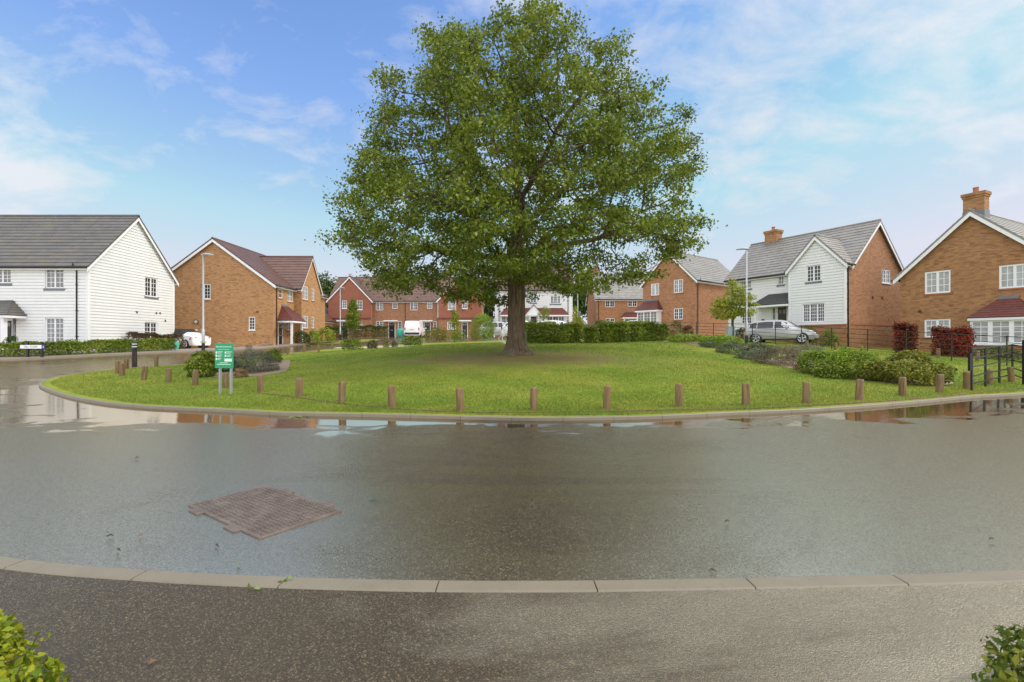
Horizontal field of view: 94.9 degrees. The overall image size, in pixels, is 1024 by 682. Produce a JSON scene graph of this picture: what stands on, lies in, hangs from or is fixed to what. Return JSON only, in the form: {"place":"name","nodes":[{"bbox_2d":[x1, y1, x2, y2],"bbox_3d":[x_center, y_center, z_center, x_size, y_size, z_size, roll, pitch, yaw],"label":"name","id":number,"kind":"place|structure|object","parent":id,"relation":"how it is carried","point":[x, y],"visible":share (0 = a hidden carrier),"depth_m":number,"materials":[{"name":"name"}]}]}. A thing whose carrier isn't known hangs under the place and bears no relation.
{"place":"outdoors","nodes":[
{"label":"outdoors","id":0,"kind":"place"},
{"bbox_2d":[0,341,334,358],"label":"pavement","id":1,"kind":"structure","parent":0,"point":[141,351],"depth_m":25.60,"materials":[{"name":"grey concrete"}]},
{"bbox_2d":[20,342,45,356],"bbox_3d":[-22.649,0.451,22.258,1.205,0.832,0.124,0,0,0],"label":"street sign","id":2,"kind":"object","parent":1,"relation":"on","point":[28,346],"visible":1,"depth_m":22.20,"materials":[{"name":"white metal"}]},
{"bbox_2d":[0,337,176,356],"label":"hedge","id":3,"kind":"object","parent":1,"relation":"on","point":[86,346],"visible":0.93,"depth_m":23.91,"materials":[{"name":"green plant"}]},
{"bbox_2d":[201,253,213,350],"bbox_3d":[-17.805,-2.173,27.500,0.732,5.976,0.172,0,0,0],"label":"street lamp","id":4,"kind":"object","parent":1,"relation":"on","point":[203,334],"visible":0.87,"depth_m":27.46,"materials":[{"name":"metal"}]},
{"bbox_2d":[293,330,310,343],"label":"shrub","id":5,"kind":"object","parent":1,"relation":"on","point":[305,334],"visible":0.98,"depth_m":39.23,"materials":[{"name":"green plant"}]},
{"bbox_2d":[318,339,380,343],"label":"verge","id":6,"kind":"structure","parent":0,"point":[361,340],"depth_m":46.41,"materials":[{"name":"green plant"}]},
{"bbox_2d":[308,329,320,343],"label":"shrub","id":7,"kind":"object","parent":6,"relation":"on","point":[315,334],"visible":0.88,"depth_m":39.90,"materials":[{"name":"green plant"}]},
{"bbox_2d":[316,326,335,342],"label":"shrub","id":8,"kind":"object","parent":6,"relation":"on","point":[327,335],"visible":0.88,"depth_m":41.33,"materials":[{"name":"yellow plant"}]},
{"bbox_2d":[344,297,362,338],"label":"sapling","id":9,"kind":"object","parent":6,"relation":"on","point":[352,321],"visible":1,"depth_m":43.80,"materials":[{"name":"green plant"}]},
{"bbox_2d":[480,322,505,337],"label":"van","id":10,"kind":"object","parent":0,"point":[497,331],"visible":0.12,"depth_m":45.10,"materials":[{"name":"white metal"}]},
{"bbox_2d":[0,335,1023,591],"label":"road","id":11,"kind":"structure","parent":0,"point":[920,489],"depth_m":4.54,"materials":[{"name":"grey asphalt"}]},
{"bbox_2d":[125,331,184,348],"bbox_3d":[-23.554,-0.037,31.093,1.136,1.223,3.341,0,0,21],"label":"hedge","id":12,"kind":"object","parent":11,"relation":"on","point":[134,335],"visible":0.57,"depth_m":30.82,"materials":[{"name":"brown plant"}]},
{"bbox_2d":[173,329,210,348],"bbox_3d":[-24.616,-0.168,34.998,4.020,1.509,2.145,0,0,14],"label":"convertible car","id":13,"kind":"object","parent":11,"relation":"on","point":[192,337],"visible":0.45,"depth_m":34.15,"materials":[{"name":"white paint"}]},
{"bbox_2d":[188,485,341,538],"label":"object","id":14,"kind":"object","parent":11,"relation":"on","point":[261,512],"visible":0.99,"depth_m":3.92,"materials":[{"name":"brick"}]},
{"bbox_2d":[404,321,426,337],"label":"white van","id":15,"kind":"object","parent":11,"relation":"on","point":[414,328],"visible":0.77,"depth_m":54.57,"materials":[{"name":"paint"}]},
{"bbox_2d":[0,556,1023,592],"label":"drive kerb","id":16,"kind":"structure","parent":11,"relation":"on","point":[60,569],"depth_m":2.75,"materials":[{"name":"concrete"}]},
{"bbox_2d":[743,320,818,343],"bbox_3d":[17.834,-0.606,31.192,4.225,1.598,2.225,0,0,37],"label":"parked car","id":17,"kind":"object","parent":11,"relation":"on","point":[769,326],"visible":0.8,"depth_m":30.58,"materials":[{"name":"silver metal"}]},
{"bbox_2d":[0,569,1023,681],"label":"driveway","id":18,"kind":"structure","parent":0,"point":[105,630],"depth_m":2.28,"materials":[{"name":"grey asphalt"}]},
{"bbox_2d":[0,608,69,681],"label":"box bush","id":19,"kind":"object","parent":18,"relation":"on","point":[14,654],"visible":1,"depth_m":1.79,"materials":[{"name":"green plant"}]},
{"bbox_2d":[971,624,1023,681],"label":"box bush","id":20,"kind":"object","parent":18,"relation":"on","point":[999,665],"visible":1,"depth_m":1.88,"materials":[{"name":"green plant"}]},
{"bbox_2d":[0,0,1023,336],"label":"sky","id":21,"kind":"structure","parent":0,"point":[199,120],"materials":[{"name":"blue"}]},
{"bbox_2d":[39,336,1023,417],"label":"lawn","id":22,"kind":"structure","parent":0,"point":[496,359],"depth_m":14.04,"materials":[{"name":"green plant"}]},
{"bbox_2d":[132,341,136,365],"bbox_3d":[-15.743,0.557,19.600,0.200,1.090,0.200,0,0,0],"label":"bollard","id":23,"kind":"object","parent":22,"relation":"on","point":[134,353],"visible":0.94,"depth_m":19.53,"materials":[{"name":"black plastic"}]},
{"bbox_2d":[215,343,233,393],"bbox_3d":[-7.032,0.773,11.513,0.530,1.467,0.074,0,0,13],"label":"notice board","id":24,"kind":"object","parent":22,"relation":"on","point":[224,355],"visible":1,"depth_m":11.48,"materials":[{"name":"green paint"}]},
{"bbox_2d":[222,373,228,387],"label":"wooden post","id":25,"kind":"object","parent":22,"relation":"on","point":[225,380],"visible":0.84,"depth_m":12.84,"materials":[{"name":"brown wood"}]},
{"bbox_2d":[204,360,290,376],"bbox_3d":[-10.398,1.039,18.646,2.882,0.297,7.287,0,0,-24],"label":"flower bed","id":26,"kind":"object","parent":22,"relation":"on","point":[284,366],"visible":0.45,"depth_m":16.92,"materials":[{"name":"brown soil"}]},
{"bbox_2d":[183,350,218,376],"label":"shrub","id":27,"kind":"object","parent":26,"relation":"on","point":[205,366],"visible":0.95,"depth_m":15.53,"materials":[{"name":"green plant"}]},
{"bbox_2d":[233,350,281,371],"bbox_3d":[-9.283,0.720,16.975,1.698,0.823,1.547,0,0,32],"label":"lavender bush","id":28,"kind":"object","parent":26,"relation":"on","point":[240,364],"visible":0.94,"depth_m":16.69,"materials":[{"name":"green plant"}]},
{"bbox_2d":[265,347,282,361],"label":"shrub","id":29,"kind":"object","parent":26,"relation":"on","point":[276,353],"visible":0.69,"depth_m":20.94,"materials":[{"name":"green plant"}]},
{"bbox_2d":[257,375,263,391],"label":"wooden post","id":30,"kind":"object","parent":22,"relation":"on","point":[260,383],"visible":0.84,"depth_m":11.69,"materials":[{"name":"brown wood"}]},
{"bbox_2d":[295,378,302,396],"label":"wooden post","id":31,"kind":"object","parent":22,"relation":"on","point":[299,387],"visible":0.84,"depth_m":10.68,"materials":[{"name":"brown wood"}]},
{"bbox_2d":[338,381,345,401],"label":"wooden post","id":32,"kind":"object","parent":22,"relation":"on","point":[342,391],"visible":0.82,"depth_m":9.91,"materials":[{"name":"brown wood"}]},
{"bbox_2d":[340,337,363,349],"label":"shrub","id":33,"kind":"object","parent":22,"relation":"on","point":[350,342],"visible":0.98,"depth_m":29.82,"materials":[{"name":"green plant"}]},
{"bbox_2d":[388,385,395,407],"bbox_3d":[-2.371,1.155,9.297,0.158,0.552,0.140,-1,-3,12],"label":"wooden post","id":34,"kind":"object","parent":22,"relation":"on","point":[391,396],"visible":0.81,"depth_m":9.24,"materials":[{"name":"brown wood"}]},
{"bbox_2d":[400,335,422,345],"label":"shrub","id":35,"kind":"object","parent":22,"relation":"on","point":[413,340],"visible":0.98,"depth_m":29.83,"materials":[{"name":"green plant"}]},
{"bbox_2d":[421,326,447,341],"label":"shrub","id":36,"kind":"object","parent":22,"relation":"on","point":[443,336],"visible":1,"depth_m":37.75,"materials":[{"name":"green plant"}]},
{"bbox_2d":[448,308,460,341],"bbox_3d":[-4.529,-1.220,37.007,0.979,2.807,0.870,0,0,0],"label":"sapling","id":37,"kind":"object","parent":22,"relation":"on","point":[454,318],"visible":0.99,"depth_m":36.95,"materials":[{"name":"green plant"}]},
{"bbox_2d":[446,328,466,341],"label":"shrub","id":38,"kind":"object","parent":22,"relation":"on","point":[455,332],"visible":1,"depth_m":36.92,"materials":[{"name":"green plant"}]},
{"bbox_2d":[456,388,464,410],"bbox_3d":[-0.990,1.172,8.977,0.158,0.552,0.141,-2,-1,-22],"label":"wooden post","id":39,"kind":"object","parent":22,"relation":"on","point":[459,399],"visible":0.83,"depth_m":8.91,"materials":[{"name":"brown wood"}]},
{"bbox_2d":[468,312,496,340],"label":"willow shrub","id":40,"kind":"object","parent":22,"relation":"on","point":[485,319],"visible":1,"depth_m":37.68,"materials":[{"name":"green plant"}]},
{"bbox_2d":[304,0,727,356],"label":"oak tree","id":41,"kind":"object","parent":22,"relation":"on","point":[468,237],"visible":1,"depth_m":15.71,"materials":[{"name":"green plant"}]},
{"bbox_2d":[530,387,537,410],"bbox_3d":[0.421,1.172,9.051,0.140,0.562,0.157,0,0,21],"label":"wooden post","id":42,"kind":"object","parent":22,"relation":"on","point":[533,397],"visible":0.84,"depth_m":8.98,"materials":[{"name":"brown wood"}]},
{"bbox_2d":[525,319,583,342],"bbox_3d":[2.273,-0.558,25.913,3.457,1.356,2.139,0,0,0],"label":"hedge","id":43,"kind":"object","parent":22,"relation":"on","point":[554,332],"visible":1,"depth_m":25.24,"materials":[{"name":"green plant"}]},
{"bbox_2d":[583,324,600,342],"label":"hedge","id":44,"kind":"object","parent":22,"relation":"on","point":[590,333],"visible":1,"depth_m":24.84,"materials":[{"name":"green plant"}]},
{"bbox_2d":[603,385,610,409],"bbox_3d":[1.851,1.163,9.192,0.144,0.581,0.143,2,0,28],"label":"wooden post","id":45,"kind":"object","parent":22,"relation":"on","point":[607,397],"visible":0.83,"depth_m":9.13,"materials":[{"name":"brown wood"}]},
{"bbox_2d":[597,319,630,341],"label":"hedge","id":46,"kind":"object","parent":22,"relation":"on","point":[612,331],"visible":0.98,"depth_m":25.02,"materials":[{"name":"green plant"}]},
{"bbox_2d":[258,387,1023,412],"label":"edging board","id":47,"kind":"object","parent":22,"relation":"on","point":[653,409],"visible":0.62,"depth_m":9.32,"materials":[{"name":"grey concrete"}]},
{"bbox_2d":[625,318,670,340],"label":"hedge","id":48,"kind":"object","parent":22,"relation":"on","point":[640,330],"visible":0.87,"depth_m":25.74,"materials":[{"name":"green plant"}]},
{"bbox_2d":[669,319,682,337],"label":"spiky plant","id":49,"kind":"object","parent":22,"relation":"on","point":[676,324],"visible":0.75,"depth_m":32.87,"materials":[{"name":"green plant"}]},
{"bbox_2d":[675,383,682,406],"bbox_3d":[3.358,1.155,9.482,0.142,0.591,0.161,3,-3,-20],"label":"wooden post","id":50,"kind":"object","parent":22,"relation":"on","point":[678,395],"visible":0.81,"depth_m":9.42,"materials":[{"name":"brown wood"}]},
{"bbox_2d":[708,279,761,335],"bbox_3d":[13.485,-1.810,28.568,3.309,4.056,1.879,0,0,0],"label":"maple tree","id":51,"kind":"object","parent":22,"relation":"on","point":[731,301],"visible":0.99,"depth_m":28.32,"materials":[{"name":"green plant"}]},
{"bbox_2d":[736,247,748,343],"bbox_3d":[13.710,-2.607,28.000,0.732,5.946,0.172,0,0,0],"label":"street lamp","id":52,"kind":"object","parent":22,"relation":"on","point":[746,322],"visible":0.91,"depth_m":27.96,"materials":[{"name":"metal"}]},
{"bbox_2d":[742,383,749,405],"bbox_3d":[4.794,1.153,9.631,0.158,0.581,0.141,1,3,38],"label":"wooden post","id":53,"kind":"object","parent":22,"relation":"on","point":[745,393],"visible":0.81,"depth_m":9.57,"materials":[{"name":"brown wood"}]},
{"bbox_2d":[745,342,775,355],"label":"shrub","id":54,"kind":"object","parent":22,"relation":"on","point":[761,346],"visible":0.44,"depth_m":20.69,"materials":[{"name":"green plant"}]},
{"bbox_2d":[802,382,809,402],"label":"wooden post","id":55,"kind":"object","parent":22,"relation":"on","point":[805,392],"visible":0.85,"depth_m":9.87,"materials":[{"name":"brown wood"}]},
{"bbox_2d":[666,341,953,384],"bbox_3d":[11.083,0.616,20.974,3.822,1.262,15.404,0,0,-9],"label":"flower bed","id":56,"kind":"object","parent":22,"relation":"on","point":[789,365],"visible":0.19,"depth_m":17.60,"materials":[{"name":"brown soil"}]},
{"bbox_2d":[666,333,705,341],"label":"ground cover","id":57,"kind":"object","parent":56,"relation":"on","point":[682,336],"visible":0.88,"depth_m":24.99,"materials":[{"name":"green plant"}]},
{"bbox_2d":[697,334,743,346],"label":"ground cover","id":58,"kind":"object","parent":56,"relation":"on","point":[716,338],"visible":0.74,"depth_m":23.30,"materials":[{"name":"green plant"}]},
{"bbox_2d":[715,341,749,353],"bbox_3d":[9.994,0.301,21.207,1.650,0.610,1.497,0,0,0],"label":"juniper","id":59,"kind":"object","parent":56,"relation":"on","point":[741,347],"visible":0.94,"depth_m":20.97,"materials":[{"name":"green plant"}]},
{"bbox_2d":[733,349,769,358],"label":"ground cover","id":60,"kind":"object","parent":56,"relation":"on","point":[745,354],"visible":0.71,"depth_m":19.23,"materials":[{"name":"green plant"}]},
{"bbox_2d":[747,344,810,364],"bbox_3d":[10.145,0.505,17.979,2.164,0.824,1.964,0,0,0],"label":"heather bush","id":61,"kind":"object","parent":56,"relation":"on","point":[774,350],"visible":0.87,"depth_m":17.81,"materials":[{"name":"green plant"}]},
{"bbox_2d":[778,343,825,357],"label":"lavender bush","id":62,"kind":"object","parent":56,"relation":"on","point":[814,348],"visible":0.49,"depth_m":19.88,"materials":[{"name":"green plant"}]},
{"bbox_2d":[834,348,884,378],"bbox_3d":[10.645,0.704,14.425,1.419,0.961,1.267,0,0,-29],"label":"leafy plant","id":63,"kind":"object","parent":56,"relation":"on","point":[857,357],"visible":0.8,"depth_m":14.28,"materials":[{"name":"green plant"}]},
{"bbox_2d":[796,349,849,373],"bbox_3d":[10.168,0.675,15.377,1.607,0.833,1.480,0,0,0],"label":"leafy plant","id":64,"kind":"object","parent":22,"relation":"on","point":[824,354],"visible":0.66,"depth_m":15.20,"materials":[{"name":"green plant"}]},
{"bbox_2d":[817,329,839,346],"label":"shrub","id":65,"kind":"object","parent":22,"relation":"on","point":[835,338],"visible":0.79,"depth_m":28.11,"materials":[{"name":"green plant"}]},
{"bbox_2d":[811,364,851,377],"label":"ground cover","id":66,"kind":"object","parent":22,"relation":"on","point":[834,370],"visible":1,"depth_m":14.20,"materials":[{"name":"green plant"}]},
{"bbox_2d":[664,322,1023,365],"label":"railing fence","id":67,"kind":"object","parent":22,"relation":"on","point":[867,334],"visible":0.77,"depth_m":23.54,"materials":[{"name":"black metal"}]},
{"bbox_2d":[855,379,863,400],"bbox_3d":[7.609,1.131,10.297,0.145,0.591,0.150,3,1,-30],"label":"wooden post","id":68,"kind":"object","parent":22,"relation":"on","point":[859,390],"visible":0.82,"depth_m":10.24,"materials":[{"name":"brown wood"}]},
{"bbox_2d":[898,377,906,395],"bbox_3d":[9.180,1.129,11.047,0.151,0.571,0.149,0,-1,14],"label":"wooden post","id":69,"kind":"object","parent":22,"relation":"on","point":[902,386],"visible":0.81,"depth_m":10.99,"materials":[{"name":"brown wood"}]},
{"bbox_2d":[850,349,957,384],"bbox_3d":[11.318,0.741,13.686,2.218,0.995,1.878,0,0,-18],"label":"spindle bush","id":70,"kind":"object","parent":22,"relation":"on","point":[919,367],"visible":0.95,"depth_m":13.35,"materials":[{"name":"green plant"}]},
{"bbox_2d":[892,321,921,352],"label":"photinia bush","id":71,"kind":"object","parent":22,"relation":"on","point":[912,329],"visible":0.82,"depth_m":25.00,"materials":[{"name":"red plant"}]},
{"bbox_2d":[935,374,943,392],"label":"wooden post","id":72,"kind":"object","parent":22,"relation":"on","point":[939,386],"visible":0.82,"depth_m":11.74,"materials":[{"name":"brown wood"}]},
{"bbox_2d":[928,324,976,357],"bbox_3d":[22.213,-0.001,23.707,1.794,1.716,1.606,0,0,44],"label":"photinia bush","id":73,"kind":"object","parent":22,"relation":"on","point":[968,331],"visible":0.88,"depth_m":23.39,"materials":[{"name":"red plant"}]},
{"bbox_2d":[963,372,969,388],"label":"wooden post","id":74,"kind":"object","parent":22,"relation":"on","point":[966,380],"visible":0.68,"depth_m":12.61,"materials":[{"name":"brown wood"}]},
{"bbox_2d":[969,345,1021,359],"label":"shrub","id":75,"kind":"object","parent":22,"relation":"on","point":[996,351],"visible":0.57,"depth_m":22.30,"materials":[{"name":"green plant"}]},
{"bbox_2d":[968,340,1023,390],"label":"fence","id":76,"kind":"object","parent":22,"relation":"on","point":[985,364],"depth_m":13.59,"materials":[{"name":"black metal"}]},
{"bbox_2d":[1007,367,1014,381],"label":"wooden post","id":77,"kind":"object","parent":22,"relation":"on","point":[1010,374],"visible":0.84,"depth_m":14.19,"materials":[{"name":"brown wood"}]},
{"bbox_3d":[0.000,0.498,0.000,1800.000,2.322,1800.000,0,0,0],"label":"ground","id":78,"kind":"structure","parent":0,"visible":0},
{"bbox_2d":[0,215,179,349],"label":"house","id":79,"kind":"structure","parent":78,"relation":"on","point":[82,278],"depth_m":28.59,"materials":[{"name":"white wood"}]},
{"bbox_2d":[0,270,11,285],"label":"window","id":80,"kind":"structure","parent":79,"relation":"in","point":[5,275],"depth_m":27.45,"materials":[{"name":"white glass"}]},
{"bbox_2d":[7,320,12,343],"bbox_3d":[-29.572,-0.384,27.427,0.962,1.709,0.077,0,0,0],"label":"door","id":81,"kind":"structure","parent":79,"relation":"in","point":[9,322],"depth_m":27.41,"materials":[{"name":"black paint"}]},
{"bbox_2d":[43,270,65,290],"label":"window","id":82,"kind":"structure","parent":79,"relation":"in","point":[54,278],"depth_m":27.45,"materials":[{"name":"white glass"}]},
{"bbox_2d":[46,318,63,342],"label":"window","id":83,"kind":"structure","parent":79,"relation":"in","point":[54,326],"depth_m":27.46,"materials":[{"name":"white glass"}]},
{"bbox_2d":[145,322,156,341],"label":"window","id":84,"kind":"structure","parent":79,"relation":"in","point":[150,327],"depth_m":32.14,"materials":[{"name":"clear glass"}]},
{"bbox_2d":[144,277,158,299],"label":"window","id":85,"kind":"structure","parent":79,"relation":"in","point":[150,283],"depth_m":32.14,"materials":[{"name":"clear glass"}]},
{"bbox_2d":[0,341,337,360],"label":"kerb","id":86,"kind":"structure","parent":78,"relation":"on","point":[59,357],"depth_m":24.19,"materials":[{"name":"concrete"}]},
{"bbox_2d":[171,237,328,346],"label":"house","id":87,"kind":"structure","parent":78,"relation":"on","point":[250,297],"depth_m":37.60,"materials":[{"name":"beige brick"}]},
{"bbox_2d":[318,270,336,307],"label":"woodland tree","id":88,"kind":"object","parent":78,"relation":"on","point":[327,287],"visible":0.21,"depth_m":81.69,"materials":[{"name":"green plant"}]},
{"bbox_2d":[325,306,336,334],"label":"garage","id":89,"kind":"structure","parent":78,"relation":"on","point":[330,321],"depth_m":61.10,"materials":[{"name":"red brick"}]},
{"bbox_2d":[325,324,388,337],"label":"hedge","id":90,"kind":"object","parent":78,"relation":"on","point":[370,327],"visible":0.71,"depth_m":55.64,"materials":[{"name":"green plant"}]},
{"bbox_2d":[325,275,484,336],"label":"house","id":91,"kind":"structure","parent":78,"relation":"on","point":[428,309],"depth_m":62.83,"materials":[{"name":"red brick"}]},
{"bbox_2d":[39,346,1023,420],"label":"kerb","id":92,"kind":"structure","parent":78,"relation":"on","point":[517,418],"depth_m":8.88,"materials":[{"name":"concrete"}]},
{"bbox_2d":[493,255,573,336],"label":"house","id":93,"kind":"structure","parent":78,"relation":"on","point":[561,310],"depth_m":49.97,"materials":[{"name":"white"}]},
{"bbox_2d":[573,282,586,318],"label":"woodland tree","id":94,"kind":"object","parent":78,"relation":"on","point":[581,305],"visible":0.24,"depth_m":80.67,"materials":[{"name":"green plant"}]},
{"bbox_2d":[585,267,644,332],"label":"house","id":95,"kind":"structure","parent":78,"relation":"on","point":[624,302],"depth_m":60.04,"materials":[{"name":"orange brick"}]},
{"bbox_2d":[634,242,729,334],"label":"house","id":96,"kind":"structure","parent":78,"relation":"on","point":[687,290],"depth_m":43.94,"materials":[{"name":"orange brick"}]},
{"bbox_2d":[638,311,656,322],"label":"window","id":97,"kind":"structure","parent":96,"relation":"in","point":[653,313],"depth_m":45.31,"materials":[{"name":"clear glass"}]},
{"bbox_2d":[650,283,659,296],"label":"window","id":98,"kind":"structure","parent":96,"relation":"in","point":[654,287],"depth_m":45.37,"materials":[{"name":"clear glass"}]},
{"bbox_2d":[673,279,682,293],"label":"window","id":99,"kind":"structure","parent":96,"relation":"in","point":[678,284],"depth_m":43.39,"materials":[{"name":"clear glass"}]},
{"bbox_2d":[673,308,682,320],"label":"window","id":100,"kind":"structure","parent":96,"relation":"in","point":[678,312],"depth_m":43.39,"materials":[{"name":"clear glass"}]},
{"bbox_2d":[723,219,903,347],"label":"house","id":101,"kind":"structure","parent":78,"relation":"on","point":[838,277],"depth_m":32.10,"materials":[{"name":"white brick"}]},
{"bbox_2d":[777,307,786,320],"bbox_3d":[19.783,-1.311,34.383,0.077,2.461,0.785,0,0,-28],"label":"window","id":102,"kind":"structure","parent":101,"relation":"in","point":[781,311],"depth_m":34.37,"materials":[{"name":"glass"}]},
{"bbox_2d":[805,264,821,284],"bbox_3d":[20.364,-4.492,31.736,0.604,1.247,1.018,0,0,0],"label":"window","id":103,"kind":"structure","parent":101,"relation":"in","point":[814,271],"depth_m":31.71,"materials":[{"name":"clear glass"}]},
{"bbox_2d":[803,303,824,321],"bbox_3d":[20.405,-1.908,31.767,0.715,1.250,1.285,0,0,0],"label":"window","id":104,"kind":"structure","parent":101,"relation":"in","point":[814,312],"depth_m":31.78,"materials":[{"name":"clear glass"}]},
{"bbox_2d":[882,269,891,284],"bbox_3d":[25.808,-4.417,32.408,1.155,0.991,0.680,0,0,0],"label":"window","id":105,"kind":"structure","parent":101,"relation":"in","point":[885,273],"depth_m":32.41,"materials":[{"name":"clear glass"}]},
{"bbox_2d":[891,187,1023,357],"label":"house","id":106,"kind":"structure","parent":78,"relation":"on","point":[966,268],"depth_m":26.12,"materials":[{"name":"brown brick"}]},
{"bbox_2d":[923,319,949,338],"bbox_3d":[24.855,-0.703,27.469,0.682,1.137,1.228,0,0,0],"label":"window","id":107,"kind":"structure","parent":106,"relation":"in","point":[928,323],"depth_m":27.68,"materials":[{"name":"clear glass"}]},
{"bbox_2d":[923,270,951,295],"bbox_3d":[24.858,-3.397,27.463,0.676,1.385,1.215,0,0,0],"label":"window","id":108,"kind":"structure","parent":106,"relation":"in","point":[936,282],"depth_m":27.47,"materials":[{"name":"clear glass"}]},
{"bbox_2d":[972,319,1023,343],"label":"window","id":109,"kind":"structure","parent":106,"relation":"in","point":[1000,327],"depth_m":24.60,"materials":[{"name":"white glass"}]},
{"bbox_2d":[997,263,1023,290],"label":"window","id":110,"kind":"structure","parent":106,"relation":"in","point":[1011,277],"depth_m":24.74,"materials":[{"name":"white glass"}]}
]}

